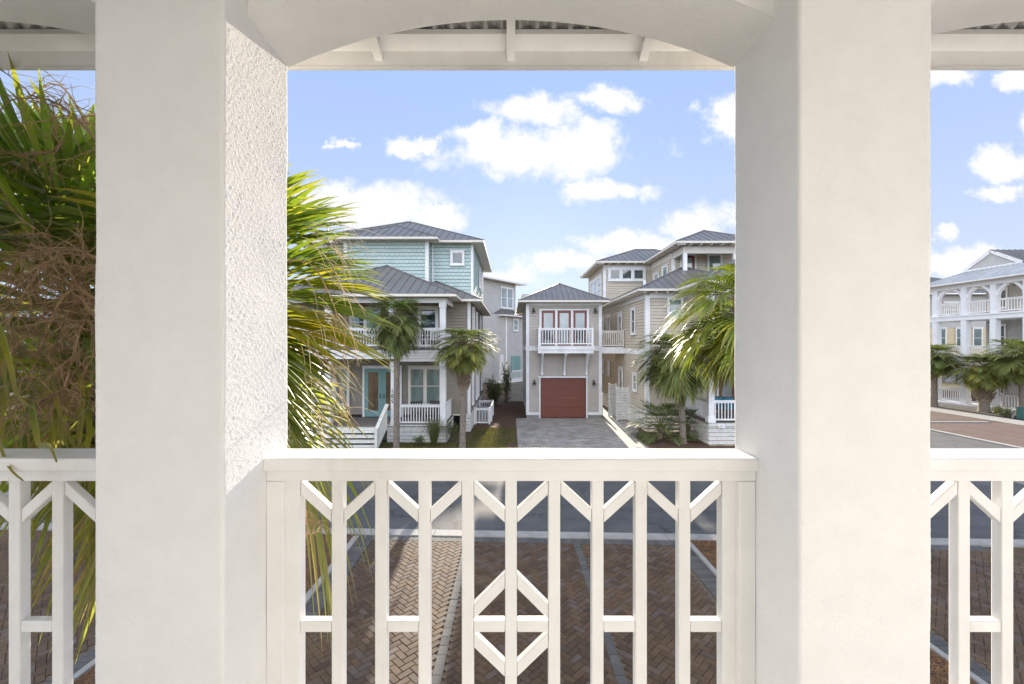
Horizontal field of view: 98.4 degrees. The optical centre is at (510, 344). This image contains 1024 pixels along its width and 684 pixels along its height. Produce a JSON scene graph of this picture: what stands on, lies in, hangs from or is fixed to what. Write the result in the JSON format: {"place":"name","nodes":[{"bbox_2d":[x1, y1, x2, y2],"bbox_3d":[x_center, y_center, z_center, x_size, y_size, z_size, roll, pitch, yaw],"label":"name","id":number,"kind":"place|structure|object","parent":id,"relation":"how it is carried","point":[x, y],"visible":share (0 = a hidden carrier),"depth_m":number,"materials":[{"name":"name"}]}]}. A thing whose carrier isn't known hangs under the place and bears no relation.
{"place":"outdoors","nodes":[
{"label":"outdoors","id":0,"kind":"place"},
{"bbox_2d":[321,441,506,447],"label":"grass","id":1,"kind":"structure","parent":0,"point":[454,445],"depth_m":19.75,"materials":[{"name":"green plant"}]},
{"bbox_2d":[0,0,1023,683],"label":"balcony","id":2,"kind":"structure","parent":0,"point":[828,468],"depth_m":1.45,"materials":[{"name":"white paint"}]},
{"bbox_2d":[0,537,1023,683],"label":"paving","id":3,"kind":"structure","parent":0,"point":[489,563],"depth_m":7.39,"materials":[{"name":"red brick"}]},
{"bbox_2d":[305,540,371,634],"bbox_3d":[-3.360,4.500,6.900,0.332,0.039,6.592,0,0,0],"label":"paving strip","id":4,"kind":"object","parent":3,"relation":"on","point":[354,554],"visible":0.24,"depth_m":8.42,"materials":[{"name":"grey concrete"}]},
{"bbox_2d":[432,553,461,683],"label":"paving strip","id":5,"kind":"object","parent":3,"relation":"on","point":[441,656],"visible":0.76,"depth_m":6.94,"materials":[{"name":"grey concrete"}]},
{"bbox_2d":[574,540,627,683],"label":"paving strip","id":6,"kind":"object","parent":3,"relation":"on","point":[616,664],"visible":0.64,"depth_m":6.59,"materials":[{"name":"grey concrete"}]},
{"bbox_2d":[669,540,716,600],"bbox_3d":[3.790,4.500,6.900,0.332,0.039,6.592,0,0,0],"label":"paving strip","id":7,"kind":"object","parent":3,"relation":"on","point":[704,574],"visible":0.3,"depth_m":8.67,"materials":[{"name":"grey concrete"}]},
{"bbox_2d":[0,431,1023,538],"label":"street","id":8,"kind":"structure","parent":0,"point":[619,520],"depth_m":11.88,"materials":[{"name":"grey asphalt"}]},
{"bbox_2d":[0,371,1023,584],"bbox_3d":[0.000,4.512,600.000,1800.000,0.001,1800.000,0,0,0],"label":"ground","id":9,"kind":"structure","parent":0,"point":[1018,554],"depth_m":15.10,"materials":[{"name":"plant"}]},
{"bbox_2d":[2,294,50,397],"bbox_3d":[-15.521,1.228,15.513,5.715,6.762,5.580,0,0,0],"label":"broadleaf tree","id":10,"kind":"object","parent":9,"relation":"on","point":[24,316],"visible":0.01,"depth_m":14.68,"materials":[{"name":"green plant"}]},
{"bbox_2d":[0,563,95,683],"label":"paving bed","id":11,"kind":"object","parent":9,"relation":"on","point":[79,655],"visible":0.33,"depth_m":6.57,"materials":[{"name":"brick"}]},
{"bbox_2d":[43,646,94,683],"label":"paving strip","id":12,"kind":"object","parent":11,"relation":"on","point":[86,658],"visible":0.07,"depth_m":6.26,"materials":[{"name":"grey concrete"}]},
{"bbox_2d":[3,311,94,559],"bbox_3d":[-9.312,1.600,9.369,4.603,6.019,4.994,0,0,-38],"label":"broadleaf tree","id":13,"kind":"object","parent":9,"relation":"on","point":[76,554],"depth_m":9.09,"materials":[{"name":"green plant"}]},
{"bbox_2d":[73,659,94,682],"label":"kerb","id":14,"kind":"structure","parent":9,"relation":"on","point":[77,675],"depth_m":6.04,"materials":[{"name":"concrete"}]},
{"bbox_2d":[0,53,401,683],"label":"palm tree","id":15,"kind":"object","parent":9,"relation":"on","point":[46,199],"visible":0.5,"depth_m":2.41,"materials":[{"name":"green plant"}]},
{"bbox_2d":[73,534,354,683],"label":"mulch bed","id":16,"kind":"object","parent":9,"relation":"on","point":[85,678],"visible":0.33,"depth_m":8.86,"materials":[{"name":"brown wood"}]},
{"bbox_2d":[305,536,358,605],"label":"kerb","id":17,"kind":"structure","parent":9,"relation":"on","point":[308,594],"depth_m":8.30,"materials":[{"name":"concrete"}]},
{"bbox_2d":[287,221,491,447],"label":"shingled house","id":18,"kind":"structure","parent":9,"relation":"on","point":[437,272],"depth_m":22.86,"materials":[{"name":"teal"}]},
{"bbox_2d":[305,245,328,266],"bbox_3d":[-10.973,-5.025,24.918,1.344,1.193,0.095,0,0,0],"label":"window","id":19,"kind":"structure","parent":18,"relation":"in","point":[306,246],"depth_m":24.90,"materials":[{"name":"white glass"}]},
{"bbox_2d":[319,366,350,406],"bbox_3d":[-9.119,2.119,22.822,1.654,2.111,0.095,0,0,0],"label":"window","id":20,"kind":"structure","parent":18,"relation":"in","point":[347,392],"depth_m":22.85,"materials":[{"name":"white glass"}]},
{"bbox_2d":[349,307,380,336],"bbox_3d":[-7.538,-1.197,22.822,1.706,1.541,0.095,0,0,0],"label":"window","id":21,"kind":"structure","parent":18,"relation":"in","point":[361,322],"depth_m":22.85,"materials":[{"name":"white glass"}]},
{"bbox_2d":[365,369,381,416],"bbox_3d":[-7.113,2.457,22.821,0.900,2.486,0.094,0,0,0],"label":"door","id":22,"kind":"structure","parent":18,"relation":"in","point":[373,377],"depth_m":22.83,"materials":[{"name":"teal wood"}]},
{"bbox_2d":[382,369,390,416],"bbox_3d":[-6.202,2.457,22.846,0.900,2.486,0.044,0,0,0],"label":"door","id":23,"kind":"structure","parent":18,"relation":"in","point":[386,373],"depth_m":22.83,"materials":[{"name":"teal wood"}]},
{"bbox_2d":[410,401,423,420],"bbox_3d":[-4.565,3.248,21.444,0.620,0.984,0.653,0,0,-17],"label":"porch chair","id":24,"kind":"object","parent":18,"relation":"on","point":[416,402],"visible":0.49,"depth_m":21.66,"materials":[{"name":"wicker"}]},
{"bbox_2d":[407,366,439,403],"bbox_3d":[-4.443,2.119,22.822,1.836,2.111,0.095,0,0,0],"label":"window","id":25,"kind":"structure","parent":18,"relation":"in","point":[423,381],"depth_m":22.85,"materials":[{"name":"white glass"}]},
{"bbox_2d":[420,309,435,346],"bbox_3d":[-4.287,-0.874,22.846,0.852,1.989,0.044,0,0,0],"label":"door","id":26,"kind":"structure","parent":18,"relation":"in","point":[430,314],"depth_m":22.85,"materials":[{"name":"grey glass"}]},
{"bbox_2d":[423,400,439,420],"bbox_3d":[-3.892,3.248,21.642,0.620,0.984,0.653,0,0,23],"label":"porch chair","id":27,"kind":"object","parent":18,"relation":"on","point":[436,402],"visible":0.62,"depth_m":21.80,"materials":[{"name":"wicker"}]},
{"bbox_2d":[426,331,439,347],"bbox_3d":[-3.749,-0.332,21.363,0.620,0.984,0.653,0,0,-37],"label":"porch chair","id":28,"kind":"object","parent":18,"relation":"on","point":[432,338],"visible":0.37,"depth_m":21.21,"materials":[{"name":"wood"}]},
{"bbox_2d":[449,250,464,265],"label":"window","id":29,"kind":"structure","parent":18,"relation":"in","point":[456,256],"depth_m":24.92,"materials":[{"name":"white glass"}]},
{"bbox_2d":[472,372,474,404],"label":"window","id":30,"kind":"structure","parent":18,"relation":"in","point":[473,402],"depth_m":23.66,"materials":[{"name":"white glass"}]},
{"bbox_2d":[472,307,475,336],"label":"window","id":31,"kind":"structure","parent":18,"relation":"in","point":[473,309],"depth_m":23.86,"materials":[{"name":"white glass"}]},
{"bbox_2d":[476,369,477,399],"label":"window","id":32,"kind":"structure","parent":18,"relation":"in","point":[476,369],"depth_m":26.00,"materials":[{"name":"white glass"}]},
{"bbox_2d":[478,371,479,396],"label":"window","id":33,"kind":"structure","parent":18,"relation":"in","point":[478,371],"depth_m":28.01,"materials":[{"name":"white glass"}]},
{"bbox_2d":[479,267,480,289],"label":"window","id":34,"kind":"structure","parent":18,"relation":"in","point":[479,267],"depth_m":29.42,"materials":[{"name":"white glass"}]},
{"bbox_2d":[481,364,482,390],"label":"window","id":35,"kind":"structure","parent":18,"relation":"in","point":[482,364],"depth_m":31.39,"materials":[{"name":"white glass"}]},
{"bbox_2d":[481,272,482,293],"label":"window","id":36,"kind":"structure","parent":18,"relation":"in","point":[481,272],"depth_m":31.40,"materials":[{"name":"clear glass"}]},
{"bbox_2d":[363,296,429,447],"bbox_3d":[-4.827,1.270,18.563,2.928,6.561,2.973,0,0,0],"label":"palm tree","id":37,"kind":"object","parent":9,"relation":"on","point":[397,342],"visible":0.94,"depth_m":18.25,"materials":[{"name":"green plant"}]},
{"bbox_2d":[411,436,428,445],"bbox_3d":[-4.096,4.253,19.727,0.721,0.565,0.658,0,0,27],"label":"shrub","id":38,"kind":"object","parent":9,"relation":"on","point":[418,440],"visible":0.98,"depth_m":19.65,"materials":[{"name":"green plant"}]},
{"bbox_2d":[418,417,453,446],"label":"ornamental grass","id":39,"kind":"object","parent":9,"relation":"on","point":[434,428],"depth_m":19.46,"materials":[{"name":"green plant"}]},
{"bbox_2d":[444,420,459,442],"bbox_3d":[-2.682,3.964,20.347,0.855,1.106,0.825,0,0,0],"label":"shrub","id":40,"kind":"object","parent":9,"relation":"on","point":[452,433],"visible":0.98,"depth_m":20.27,"materials":[{"name":"green plant"}]},
{"bbox_2d":[426,327,500,447],"bbox_3d":[-1.972,1.883,18.778,3.334,5.335,3.144,0,0,0],"label":"palm tree","id":41,"kind":"object","parent":9,"relation":"on","point":[463,360],"visible":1,"depth_m":18.42,"materials":[{"name":"green plant"}]},
{"bbox_2d":[475,392,524,443],"bbox_3d":[-0.550,4.504,31.000,2.900,0.001,22.000,0,0,0],"label":"mulch bed","id":42,"kind":"object","parent":9,"relation":"on","point":[506,414],"visible":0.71,"depth_m":28.24,"materials":[{"name":"brown soil"}]},
{"bbox_2d":[474,400,493,423],"bbox_3d":[-1.600,4.015,26.750,1.000,0.970,3.400,0,0,0],"label":"utility enclosure","id":43,"kind":"object","parent":42,"relation":"on","point":[483,414],"visible":0.99,"depth_m":25.40,"materials":[{"name":"white wood"}]},
{"bbox_2d":[468,426,515,442],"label":"grass","id":44,"kind":"structure","parent":42,"relation":"on","point":[487,437],"depth_m":21.93,"materials":[{"name":"green plant"}]},
{"bbox_2d":[483,375,504,405],"bbox_3d":[-1.351,3.416,33.044,1.911,2.347,2.031,0,0,0],"label":"shrub","id":45,"kind":"object","parent":42,"relation":"on","point":[493,393],"visible":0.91,"depth_m":32.85,"materials":[{"name":"green plant"}]},
{"bbox_2d":[500,362,511,402],"bbox_3d":[-0.376,2.950,34.395,1.106,3.258,0.945,0,0,0],"label":"shrub","id":46,"kind":"object","parent":42,"relation":"on","point":[506,382],"visible":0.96,"depth_m":34.30,"materials":[{"name":"green plant"}]},
{"bbox_2d":[508,382,522,401],"bbox_3d":[0.416,3.700,35.000,1.248,1.600,0.100,0,0,0],"label":"slat fence","id":47,"kind":"object","parent":42,"relation":"on","point":[516,392],"visible":0.84,"depth_m":34.99,"materials":[{"name":"grey wood"}]},
{"bbox_2d":[483,276,529,383],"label":"pale grey house","id":48,"kind":"structure","parent":9,"relation":"on","point":[503,322],"depth_m":54.15,"materials":[{"name":"grey paint"}]},
{"bbox_2d":[500,286,513,309],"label":"window","id":49,"kind":"structure","parent":48,"relation":"in","point":[506,292],"depth_m":56.30,"materials":[{"name":"white glass"}]},
{"bbox_2d":[513,318,518,331],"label":"window","id":50,"kind":"structure","parent":48,"relation":"in","point":[515,321],"depth_m":55.73,"materials":[{"name":"clear glass"}]},
{"bbox_2d":[511,356,520,376],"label":"door","id":51,"kind":"structure","parent":48,"relation":"in","point":[515,360],"depth_m":55.84,"materials":[{"name":"glass"}]},
{"bbox_2d":[0,522,1023,547],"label":"kerb","id":52,"kind":"structure","parent":9,"relation":"on","point":[1018,543],"depth_m":10.37,"materials":[{"name":"concrete"}]},
{"bbox_2d":[516,283,623,417],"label":"garage house","id":53,"kind":"structure","parent":9,"relation":"on","point":[562,377],"depth_m":27.19,"materials":[{"name":"beige"}]},
{"bbox_2d":[541,310,554,345],"bbox_3d":[2.289,-0.962,27.151,0.837,2.323,0.035,0,0,0],"label":"door","id":54,"kind":"structure","parent":53,"relation":"in","point":[547,316],"depth_m":27.15,"materials":[{"name":"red glass"}]},
{"bbox_2d":[543,330,554,345],"bbox_3d":[2.261,-0.423,26.763,0.589,0.935,0.620,0,0,-11],"label":"porch chair","id":55,"kind":"object","parent":53,"relation":"on","point":[550,336],"visible":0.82,"depth_m":26.96,"materials":[{"name":"wicker"}]},
{"bbox_2d":[541,378,585,417],"bbox_3d":[3.215,3.252,27.270,2.800,2.457,0.040,0,0,0],"label":"garage door","id":56,"kind":"structure","parent":53,"relation":"in","point":[560,397],"depth_m":27.25,"materials":[{"name":"red wood"}]},
{"bbox_2d":[557,310,570,345],"bbox_3d":[3.265,-0.962,27.132,0.831,2.323,0.075,0,0,0],"label":"door","id":57,"kind":"structure","parent":53,"relation":"in","point":[563,316],"depth_m":27.15,"materials":[{"name":"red glass"}]},
{"bbox_2d":[573,310,586,345],"bbox_3d":[4.238,-0.962,27.151,0.834,2.323,0.035,0,0,0],"label":"door","id":58,"kind":"structure","parent":53,"relation":"in","point":[579,316],"depth_m":27.15,"materials":[{"name":"red wood"}]},
{"bbox_2d":[580,230,734,443],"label":"beige house","id":59,"kind":"structure","parent":9,"relation":"on","point":[638,288],"depth_m":25.54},
{"bbox_2d":[590,274,601,296],"bbox_3d":[6.522,-4.055,34.200,0.095,2.190,4.500,0,0,0],"label":"window","id":60,"kind":"structure","parent":59,"relation":"in","point":[596,284],"depth_m":33.38,"materials":[{"name":"clear glass"}]},
{"bbox_2d":[606,361,609,376],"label":"window","id":61,"kind":"structure","parent":59,"relation":"in","point":[607,362],"depth_m":31.74,"materials":[{"name":"clear glass"}]},
{"bbox_2d":[606,314,610,338],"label":"window","id":62,"kind":"structure","parent":59,"relation":"in","point":[607,316],"depth_m":31.74,"materials":[{"name":"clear glass"}]},
{"bbox_2d":[618,314,620,346],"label":"door","id":63,"kind":"structure","parent":59,"relation":"in","point":[619,316],"depth_m":28.53,"materials":[{"name":"white glass"}]},
{"bbox_2d":[619,368,621,395],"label":"door","id":64,"kind":"structure","parent":59,"relation":"in","point":[620,370],"depth_m":28.26,"materials":[{"name":"white glass"}]},
{"bbox_2d":[607,267,645,281],"bbox_3d":[8.244,-5.044,31.421,2.771,1.051,0.095,0,0,0],"label":"window","id":65,"kind":"structure","parent":59,"relation":"in","point":[615,274],"depth_m":31.43,"materials":[{"name":"clear glass"}]},
{"bbox_2d":[630,307,635,334],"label":"window","id":66,"kind":"structure","parent":59,"relation":"in","point":[632,310],"depth_m":25.27,"materials":[{"name":"clear glass"}]},
{"bbox_2d":[631,372,636,392],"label":"window","id":67,"kind":"structure","parent":59,"relation":"in","point":[634,375],"depth_m":25.06,"materials":[{"name":"clear glass"}]},
{"bbox_2d":[653,271,658,279],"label":"window","id":68,"kind":"structure","parent":59,"relation":"in","point":[655,275],"depth_m":30.08,"materials":[{"name":"clear glass"}]},
{"bbox_2d":[661,263,667,275],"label":"window","id":69,"kind":"structure","parent":59,"relation":"in","point":[665,267],"depth_m":28.36,"materials":[{"name":"clear glass"}]},
{"bbox_2d":[666,296,684,318],"bbox_3d":[8.565,-1.952,23.021,0.949,1.161,0.095,0,0,0],"label":"window","id":70,"kind":"structure","parent":59,"relation":"in","point":[673,305],"depth_m":23.03,"materials":[{"name":"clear glass"}]},
{"bbox_2d":[682,255,694,267],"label":"door","id":71,"kind":"structure","parent":59,"relation":"in","point":[690,258],"depth_m":27.13,"materials":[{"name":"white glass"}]},
{"bbox_2d":[707,254,722,270],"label":"window","id":72,"kind":"structure","parent":59,"relation":"in","point":[713,260],"depth_m":27.15,"materials":[{"name":"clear glass"}]},
{"bbox_2d":[715,396,727,418],"bbox_3d":[10.067,3.008,21.346,0.620,0.984,0.653,0,0,-6],"label":"porch chair","id":73,"kind":"object","parent":59,"relation":"on","point":[718,398],"visible":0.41,"depth_m":21.20,"materials":[{"name":"wicker"}]},
{"bbox_2d":[719,376,734,411],"bbox_3d":[11.263,2.331,23.021,0.888,2.319,0.094,0,0,0],"label":"door","id":74,"kind":"structure","parent":59,"relation":"in","point":[726,390],"depth_m":23.05,"materials":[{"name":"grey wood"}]},
{"bbox_2d":[722,397,733,417],"bbox_3d":[10.470,3.008,21.244,0.620,0.984,0.653,0,0,17],"label":"porch chair","id":75,"kind":"object","parent":59,"relation":"on","point":[728,398],"visible":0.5,"depth_m":21.30,"materials":[{"name":"wicker"}]},
{"bbox_2d":[356,535,990,550],"bbox_3d":[0.500,4.502,10.143,20.019,0.036,0.245,0,0,2],"label":"paving strip","id":76,"kind":"object","parent":9,"relation":"on","point":[625,542],"visible":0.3,"depth_m":10.14,"materials":[{"name":"grey concrete"}]},
{"bbox_2d":[644,431,734,447],"bbox_3d":[11.500,4.502,20.550,10.200,0.001,5.300,0,0,0],"label":"mulch bed","id":77,"kind":"object","parent":9,"relation":"on","point":[665,442],"visible":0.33,"depth_m":20.41,"materials":[{"name":"brown wood"}]},
{"bbox_2d":[627,399,699,445],"bbox_3d":[7.233,3.812,21.298,3.448,2.303,3.464,0,0,28],"label":"palmetto bush","id":78,"kind":"object","parent":77,"relation":"on","point":[660,428],"visible":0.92,"depth_m":21.10,"materials":[{"name":"green plant"}]},
{"bbox_2d":[631,329,716,443],"bbox_3d":[7.625,1.881,20.140,4.166,5.342,4.445,0,0,-40],"label":"palm tree","id":79,"kind":"object","parent":77,"relation":"on","point":[670,383],"visible":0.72,"depth_m":19.53,"materials":[{"name":"green plant"}]},
{"bbox_2d":[657,405,708,440],"bbox_3d":[8.693,3.900,21.936,2.745,1.908,2.735,0,0,0],"label":"palmetto bush","id":80,"kind":"object","parent":77,"relation":"on","point":[693,411],"visible":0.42,"depth_m":21.51,"materials":[{"name":"plant"}]},
{"bbox_2d":[651,264,734,402],"bbox_3d":[5.169,1.438,9.735,4.067,6.225,4.265,0,0,0],"label":"palm tree","id":81,"kind":"object","parent":9,"relation":"on","point":[722,345],"visible":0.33,"depth_m":9.54,"materials":[{"name":"green plant"}]},
{"bbox_2d":[690,541,716,577],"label":"kerb","id":82,"kind":"structure","parent":9,"relation":"on","point":[705,561],"depth_m":9.17,"materials":[{"name":"concrete"}]},
{"bbox_2d":[690,537,977,683],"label":"mulch bed","id":83,"kind":"object","parent":9,"relation":"on","point":[714,564],"depth_m":6.32,"materials":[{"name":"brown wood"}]},
{"bbox_2d":[930,420,983,420],"bbox_3d":[25.150,4.470,26.180,5.700,0.001,0.640,0,0,0],"label":"mulch bed","id":84,"kind":"object","parent":9,"relation":"on","point":[956,420],"visible":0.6,"depth_m":26.17,"materials":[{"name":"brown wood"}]},
{"bbox_2d":[930,643,987,683],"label":"kerb","id":85,"kind":"structure","parent":9,"relation":"on","point":[973,676],"depth_m":6.29,"materials":[{"name":"concrete"}]},
{"bbox_2d":[930,421,989,422],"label":"kerb","id":86,"kind":"structure","parent":9,"relation":"on","point":[959,422],"depth_m":25.64,"materials":[{"name":"concrete"}]},
{"bbox_2d":[930,403,1023,420],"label":"mulch bed","id":87,"kind":"object","parent":9,"relation":"on","point":[959,408],"depth_m":30.37,"materials":[{"name":"brown soil"}]},
{"bbox_2d":[930,343,966,406],"bbox_3d":[31.036,2.207,32.477,3.898,4.686,3.818,0,0,0],"label":"palm tree","id":88,"kind":"object","parent":87,"relation":"on","point":[937,365],"visible":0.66,"depth_m":31.79,"materials":[{"name":"green plant"}]},
{"bbox_2d":[939,353,1019,412],"bbox_3d":[31.834,2.550,29.826,4.455,4.000,4.722,0,0,0],"label":"palm tree","id":89,"kind":"object","parent":87,"relation":"on","point":[981,381],"visible":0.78,"depth_m":29.48,"materials":[{"name":"green plant"}]},
{"bbox_2d":[973,339,1023,406],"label":"palm tree","id":90,"kind":"object","parent":87,"relation":"on","point":[1009,367],"visible":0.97,"depth_m":27.88,"materials":[{"name":"green plant"}]},
{"bbox_2d":[1001,408,1015,417],"bbox_3d":[30.720,4.170,27.237,0.687,0.750,0.748,0,0,-33],"label":"hedge plant","id":91,"kind":"object","parent":87,"relation":"on","point":[1008,414],"visible":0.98,"depth_m":27.23,"materials":[{"name":"green plant"}]},
{"bbox_2d":[1016,407,1023,419],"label":"utility cabinet","id":92,"kind":"object","parent":87,"relation":"on","point":[1019,413],"visible":1,"depth_m":26.56,"materials":[{"name":"green metal"}]},
{"bbox_2d":[930,551,1023,683],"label":"paving bed","id":93,"kind":"object","parent":9,"relation":"on","point":[972,658],"depth_m":6.93,"materials":[{"name":"brown brick"}]},
{"bbox_2d":[930,632,990,683],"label":"paving strip","id":94,"kind":"object","parent":93,"relation":"on","point":[981,672],"visible":0.09,"depth_m":6.20,"materials":[{"name":"grey concrete"}]},
{"bbox_2d":[930,429,1023,447],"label":"kerb","id":95,"kind":"structure","parent":9,"relation":"on","point":[988,441],"depth_m":20.84,"materials":[{"name":"concrete"}]},
{"bbox_2d":[0,70,1023,331],"label":"sky","id":96,"kind":"structure","parent":0,"point":[559,173],"materials":[{"name":"blue"}]},
{"bbox_2d":[576,330,584,345],"bbox_3d":[4.185,-0.423,26.763,0.589,0.935,0.620,0,0,11],"label":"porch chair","id":97,"kind":"object","parent":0,"point":[581,336],"visible":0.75,"depth_m":26.96,"materials":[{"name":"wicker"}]},
{"bbox_2d":[516,418,648,447],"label":"driveway","id":98,"kind":"structure","parent":0,"point":[570,433],"depth_m":22.19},
{"bbox_2d":[601,405,637,436],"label":"driveway path","id":99,"kind":"structure","parent":0,"point":[623,424],"depth_m":25.65,"materials":[{"name":"grey concrete"}]},
{"bbox_2d":[608,383,616,416],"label":"slat gate","id":100,"kind":"structure","parent":99,"relation":"on","point":[611,413],"depth_m":27.75,"materials":[{"name":"white wood"}]},
{"bbox_2d":[616,386,629,420],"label":"slat gate","id":101,"kind":"structure","parent":99,"relation":"on","point":[622,399],"depth_m":26.29,"materials":[{"name":"white wood"}]},
{"bbox_2d":[930,411,983,419],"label":"paving","id":102,"kind":"structure","parent":0,"point":[938,416],"depth_m":27.45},
{"bbox_2d":[930,277,985,389],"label":"wall","id":103,"kind":"structure","parent":0,"point":[951,333],"depth_m":43.98,"materials":[{"name":"beige paint"}]},
{"bbox_2d":[942,327,947,344],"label":"window","id":104,"kind":"structure","parent":103,"relation":"in","point":[944,329],"depth_m":43.95,"materials":[{"name":"clear glass"}]},
{"bbox_2d":[943,301,960,314],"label":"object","id":105,"kind":"structure","parent":103,"relation":"in","point":[944,302],"depth_m":43.95,"materials":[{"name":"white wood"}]},
{"bbox_2d":[955,327,960,347],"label":"window","id":106,"kind":"structure","parent":103,"relation":"in","point":[957,329],"depth_m":43.95,"materials":[{"name":"clear glass"}]},
{"bbox_2d":[972,327,983,347],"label":"window","id":107,"kind":"structure","parent":103,"relation":"in","point":[977,332],"depth_m":43.95,"materials":[{"name":"clear glass"}]},
{"bbox_2d":[930,249,1023,413],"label":"arcade house","id":108,"kind":"structure","parent":0,"point":[997,275],"depth_m":31.94,"materials":[{"name":"grey paint"}]},
{"bbox_2d":[988,324,1005,349],"bbox_3d":[35.822,-0.605,32.550,0.095,1.890,1.200,0,0,0],"label":"window","id":109,"kind":"structure","parent":108,"relation":"in","point":[1003,326],"depth_m":32.24,"materials":[{"name":"glass"}]},
{"bbox_2d":[1001,287,1008,308],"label":"window","id":110,"kind":"structure","parent":108,"relation":"in","point":[1004,294],"depth_m":32.09,"materials":[{"name":"glass"}]},
{"bbox_2d":[930,423,1023,446],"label":"paving","id":111,"kind":"structure","parent":0,"point":[1009,433],"depth_m":23.27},
{"bbox_2d":[930,407,1023,424],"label":"pavement","id":112,"kind":"structure","parent":0,"point":[999,419],"depth_m":27.76,"materials":[{"name":"concrete"}]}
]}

